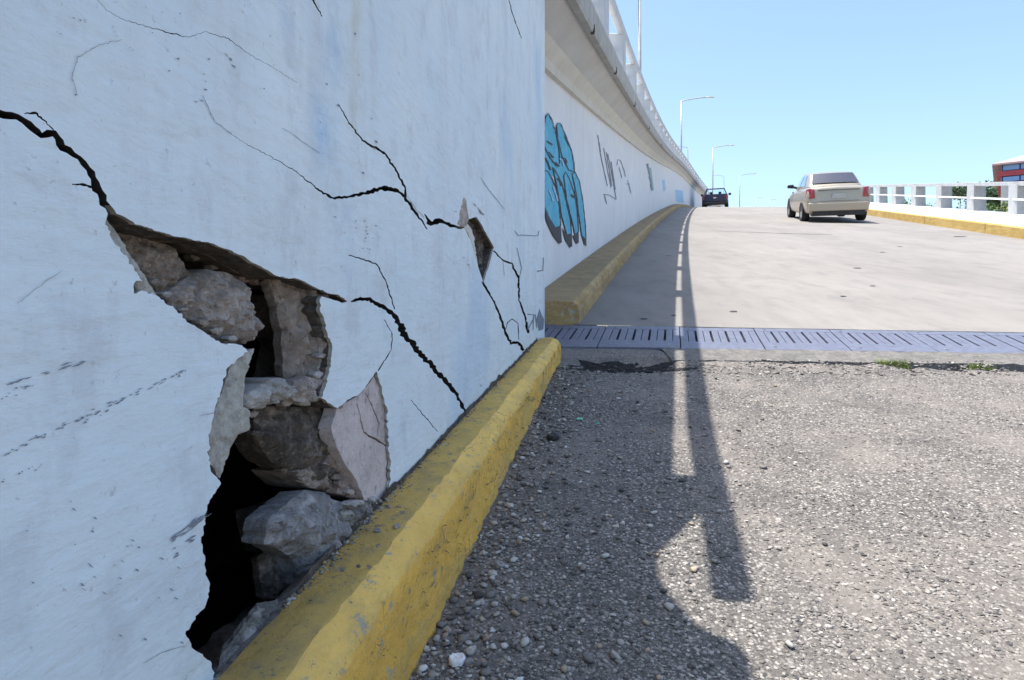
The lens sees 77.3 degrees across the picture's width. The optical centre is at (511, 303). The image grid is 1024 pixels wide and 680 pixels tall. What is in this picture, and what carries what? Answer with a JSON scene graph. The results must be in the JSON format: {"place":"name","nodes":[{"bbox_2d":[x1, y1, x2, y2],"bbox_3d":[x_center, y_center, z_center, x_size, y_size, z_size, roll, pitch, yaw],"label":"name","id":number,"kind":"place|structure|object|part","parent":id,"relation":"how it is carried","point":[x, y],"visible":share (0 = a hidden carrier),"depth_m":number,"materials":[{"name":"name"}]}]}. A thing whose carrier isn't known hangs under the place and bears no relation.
{"place":"outdoors","nodes":[
{"label":"outdoors","id":0,"kind":"place"},
{"bbox_2d":[409,348,1023,679],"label":"asphalt road","id":1,"kind":"structure","parent":0,"point":[960,658],"depth_m":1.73,"materials":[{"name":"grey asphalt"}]},
{"bbox_2d":[212,337,560,679],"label":"yellow kerb","id":2,"kind":"structure","parent":1,"relation":"on","point":[376,615],"depth_m":1.17,"materials":[{"name":"paint"}]},
{"bbox_2d":[374,528,380,532],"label":"pebble","id":3,"kind":"object","parent":2,"relation":"on","point":[376,530],"visible":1,"depth_m":1.20,"materials":[{"name":"grey stone"}]},
{"bbox_2d":[393,523,400,528],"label":"pebble","id":4,"kind":"object","parent":2,"relation":"on","point":[397,526],"visible":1,"depth_m":1.21,"materials":[{"name":"grey stone"}]},
{"bbox_2d":[423,645,429,651],"bbox_3d":[-0.162,0.654,1.212,0.014,0.010,0.011,0,0,-22],"label":"stone","id":5,"kind":"object","parent":1,"relation":"on","point":[426,648],"visible":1,"depth_m":1.21,"materials":[{"name":"grey stone"}]},
{"bbox_2d":[433,635,439,640],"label":"stone","id":6,"kind":"object","parent":1,"relation":"on","point":[436,637],"visible":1,"depth_m":1.24,"materials":[{"name":"grey stone"}]},
{"bbox_2d":[444,626,451,632],"bbox_3d":[-0.127,0.646,1.266,0.018,0.010,0.014,0,0,35],"label":"stone","id":7,"kind":"object","parent":1,"relation":"on","point":[447,629],"visible":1,"depth_m":1.26,"materials":[{"name":"grey stone"}]},
{"bbox_2d":[448,653,465,666],"bbox_3d":[-0.101,0.654,1.177,0.032,0.012,0.031,0,0,0],"label":"stone","id":8,"kind":"object","parent":1,"relation":"on","point":[456,659],"visible":1,"depth_m":1.17,"materials":[{"name":"white stone"}]},
{"bbox_2d":[464,657,474,666],"bbox_3d":[-0.079,0.658,1.176,0.021,0.014,0.015,0,0,-20],"label":"stone","id":9,"kind":"object","parent":1,"relation":"on","point":[469,661],"visible":1,"depth_m":1.17,"materials":[{"name":"grey stone"}]},
{"bbox_2d":[466,645,476,655],"bbox_3d":[-0.077,0.653,1.206,0.016,0.015,0.026,0,0,26],"label":"stone","id":10,"kind":"object","parent":1,"relation":"on","point":[471,650],"visible":1,"depth_m":1.20,"materials":[{"name":"grey stone"}]},
{"bbox_2d":[482,633,491,641],"bbox_3d":[-0.050,0.648,1.242,0.019,0.013,0.020,0,0,40],"label":"stone","id":11,"kind":"object","parent":1,"relation":"on","point":[486,637],"visible":1,"depth_m":1.24,"materials":[{"name":"grey stone"}]},
{"bbox_2d":[488,570,497,575],"bbox_3d":[-0.044,0.615,1.458,0.022,0.012,0.021,0,0,28],"label":"stone","id":12,"kind":"object","parent":1,"relation":"on","point":[492,573],"visible":1,"depth_m":1.45,"materials":[{"name":"grey stone"}]},
{"bbox_2d":[493,560,504,568],"bbox_3d":[-0.030,0.608,1.492,0.026,0.016,0.024,0,0,-34],"label":"stone","id":13,"kind":"object","parent":1,"relation":"on","point":[498,564],"visible":1,"depth_m":1.49,"materials":[{"name":"grey stone"}]},
{"bbox_2d":[505,503,513,507],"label":"stone","id":14,"kind":"object","parent":1,"relation":"on","point":[509,505],"visible":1,"depth_m":1.78,"materials":[{"name":"grey stone"}]},
{"bbox_2d":[546,433,558,439],"bbox_3d":[0.147,0.479,2.309,0.047,0.017,0.048,0,0,0],"label":"bottle cap","id":15,"kind":"object","parent":1,"relation":"on","point":[552,436],"visible":1,"depth_m":2.29,"materials":[{"name":"black plastic"}]},
{"bbox_2d":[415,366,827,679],"bbox_3d":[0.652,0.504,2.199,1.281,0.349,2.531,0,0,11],"label":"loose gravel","id":16,"kind":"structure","parent":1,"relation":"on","point":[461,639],"depth_m":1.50,"materials":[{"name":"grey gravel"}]},
{"bbox_2d":[570,360,674,372],"bbox_3d":[0.603,0.351,3.502,0.600,0.074,0.222,0,0,0],"label":"bitumen patch","id":17,"kind":"object","parent":1,"relation":"on","point":[612,367],"visible":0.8,"depth_m":3.52,"materials":[{"name":"black asphalt"}]},
{"bbox_2d":[659,368,697,371],"bbox_3d":[0.857,0.348,3.326,0.250,0.028,0.072,0,0,0],"label":"bitumen patch","id":18,"kind":"object","parent":1,"relation":"on","point":[678,369],"visible":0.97,"depth_m":3.31,"materials":[{"name":"grey asphalt"}]},
{"bbox_2d":[545,325,1023,352],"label":"expansion joint","id":19,"kind":"object","parent":1,"relation":"on","point":[620,337],"visible":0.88,"depth_m":4.01,"materials":[{"name":"grey metal"}]},
{"bbox_2d":[553,359,1019,375],"bbox_3d":[1.400,0.351,3.349,2.403,0.098,0.316,0,0,0],"label":"loose grit","id":20,"kind":"object","parent":1,"relation":"on","point":[869,371],"visible":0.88,"depth_m":3.32,"materials":[{"name":"grey gravel"}]},
{"bbox_2d":[661,348,1023,371],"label":"concrete header","id":21,"kind":"object","parent":1,"relation":"on","point":[1011,361],"visible":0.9,"depth_m":3.56},
{"bbox_2d":[872,358,913,368],"bbox_3d":[2.044,0.320,3.445,0.224,0.060,0.148,0,0,15],"label":"grass tuft","id":22,"kind":"object","parent":21,"relation":"on","point":[902,365],"visible":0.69,"depth_m":3.44,"materials":[{"name":"green plant"}]},
{"bbox_2d":[958,362,997,369],"bbox_3d":[2.483,0.332,3.434,0.223,0.044,0.111,0,0,0],"label":"grass tuft","id":23,"kind":"object","parent":21,"relation":"on","point":[975,367],"visible":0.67,"depth_m":3.42,"materials":[{"name":"green plant"}]},
{"bbox_2d":[597,325,843,333],"bbox_3d":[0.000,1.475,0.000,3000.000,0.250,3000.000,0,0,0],"label":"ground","id":24,"kind":"structure","parent":0,"point":[714,327],"depth_m":42.85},
{"bbox_2d":[0,0,544,679],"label":"damaged wall","id":25,"kind":"structure","parent":24,"relation":"on","point":[272,300],"depth_m":0.87,"materials":[{"name":"white stone"}]},
{"bbox_2d":[545,30,715,286],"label":"retaining wall","id":26,"kind":"structure","parent":24,"relation":"on","point":[610,174],"depth_m":7.37,"materials":[{"name":"beige concrete"}]},
{"bbox_2d":[545,0,720,206],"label":"bridge deck","id":27,"kind":"structure","parent":26,"relation":"on","point":[575,30],"depth_m":6.09,"materials":[{"name":"grey concrete"}]},
{"bbox_2d":[638,0,640,83],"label":"street lamp","id":28,"kind":"object","parent":27,"relation":"on","point":[639,32],"visible":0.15,"depth_m":24.94,"materials":[{"name":"grey metal"}]},
{"bbox_2d":[591,0,724,206],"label":"railing","id":29,"kind":"object","parent":27,"relation":"on","point":[620,43],"visible":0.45,"depth_m":9.39,"materials":[{"name":"grey metal"}]},
{"bbox_2d":[680,96,713,153],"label":"street lamp","id":30,"kind":"object","parent":27,"relation":"on","point":[709,97],"visible":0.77,"depth_m":49.96,"materials":[{"name":"grey metal"}]},
{"bbox_2d":[712,145,734,187],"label":"street lamp","id":31,"kind":"object","parent":27,"relation":"on","point":[712,160],"visible":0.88,"depth_m":74.96,"materials":[{"name":"grey metal"}]},
{"bbox_2d":[739,173,755,206],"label":"street lamp","id":32,"kind":"object","parent":27,"relation":"on","point":[739,186],"visible":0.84,"depth_m":99.95,"materials":[{"name":"grey metal"}]},
{"bbox_2d":[952,182,966,207],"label":"tree","id":33,"kind":"object","parent":24,"relation":"on","point":[956,190],"visible":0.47,"depth_m":119.14,"materials":[{"name":"green plant"}]},
{"bbox_2d":[956,179,1000,209],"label":"tree","id":34,"kind":"object","parent":24,"relation":"on","point":[994,192],"visible":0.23,"depth_m":92.92,"materials":[{"name":"green plant"}]},
{"bbox_2d":[986,199,1006,211],"bbox_3d":[19.510,-1.327,25.975,1.093,5.867,1.277,0,0,24],"label":"tree","id":35,"kind":"object","parent":24,"relation":"on","point":[991,208],"visible":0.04,"depth_m":25.80,"materials":[{"name":"green plant"}]},
{"bbox_2d":[994,197,1007,211],"bbox_3d":[20.681,-1.440,26.991,1.365,6.091,1.179,0,0,39],"label":"tree","id":36,"kind":"object","parent":24,"relation":"on","point":[1003,207],"visible":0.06,"depth_m":26.79,"materials":[{"name":"green plant"}]},
{"bbox_2d":[574,207,1023,331],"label":"ramp road","id":37,"kind":"structure","parent":0,"point":[754,267],"depth_m":6.88,"materials":[{"name":"concrete"}]},
{"bbox_2d":[545,204,691,325],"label":"worn kerb","id":38,"kind":"structure","parent":37,"relation":"on","point":[573,294],"depth_m":5.87,"materials":[{"name":"yellow paint"}]},
{"bbox_2d":[701,188,730,206],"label":"pickup truck","id":39,"kind":"object","parent":37,"relation":"on","point":[715,197],"visible":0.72,"depth_m":47.07,"materials":[{"name":"blue paint"}]},
{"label":"window","id":40,"kind":"part","parent":39,"relation":"part of","materials":[{"name":"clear glass"}]},
{"bbox_2d":[787,171,870,220],"bbox_3d":[9.509,-3.175,19.508,1.952,1.631,4.263,0,0,16],"label":"sedan car","id":41,"kind":"object","parent":37,"relation":"on","point":[838,193],"visible":1,"depth_m":17.67,"materials":[{"name":"beige metal"}]},
{"bbox_3d":[8.646,-3.615,18.906,0.126,0.417,0.713,0,0,14],"label":"side window","id":42,"kind":"part","parent":41,"relation":"part of","materials":[{"name":"blue glass"}]},
{"bbox_3d":[9.112,-3.562,18.116,1.200,0.333,0.335,0,0,16],"label":"rear window","id":43,"kind":"part","parent":41,"relation":"part of","materials":[{"name":"grey glass"}]},
{"bbox_2d":[867,209,1023,238],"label":"painted kerb","id":44,"kind":"structure","parent":37,"relation":"on","point":[1011,231],"depth_m":14.89,"materials":[{"name":"yellow paint"}]},
{"bbox_2d":[869,202,1023,226],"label":"walkway","id":45,"kind":"structure","parent":37,"relation":"on","point":[998,217],"depth_m":17.77,"materials":[{"name":"white concrete"}]},
{"bbox_2d":[865,181,1023,213],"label":"parapet railing","id":46,"kind":"object","parent":45,"relation":"on","point":[976,197],"visible":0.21,"depth_m":21.85,"materials":[{"name":"grey concrete"}]},
{"bbox_2d":[609,0,1023,208],"label":"sky","id":47,"kind":"structure","parent":0,"point":[881,92],"materials":[{"name":"blue"}]},
{"bbox_2d":[992,155,1023,210],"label":"office building","id":48,"kind":"structure","parent":0,"point":[1010,170],"depth_m":59.68,"materials":[{"name":"red"}]},
{"bbox_2d":[1002,163,1023,170],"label":"window frame","id":49,"kind":"structure","parent":48,"relation":"in","point":[1012,166],"depth_m":59.36,"materials":[{"name":"blue glass"}]},
{"bbox_2d":[1002,175,1023,181],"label":"window frame","id":50,"kind":"structure","parent":48,"relation":"in","point":[1015,178],"depth_m":59.36,"materials":[{"name":"blue glass"}]}
]}

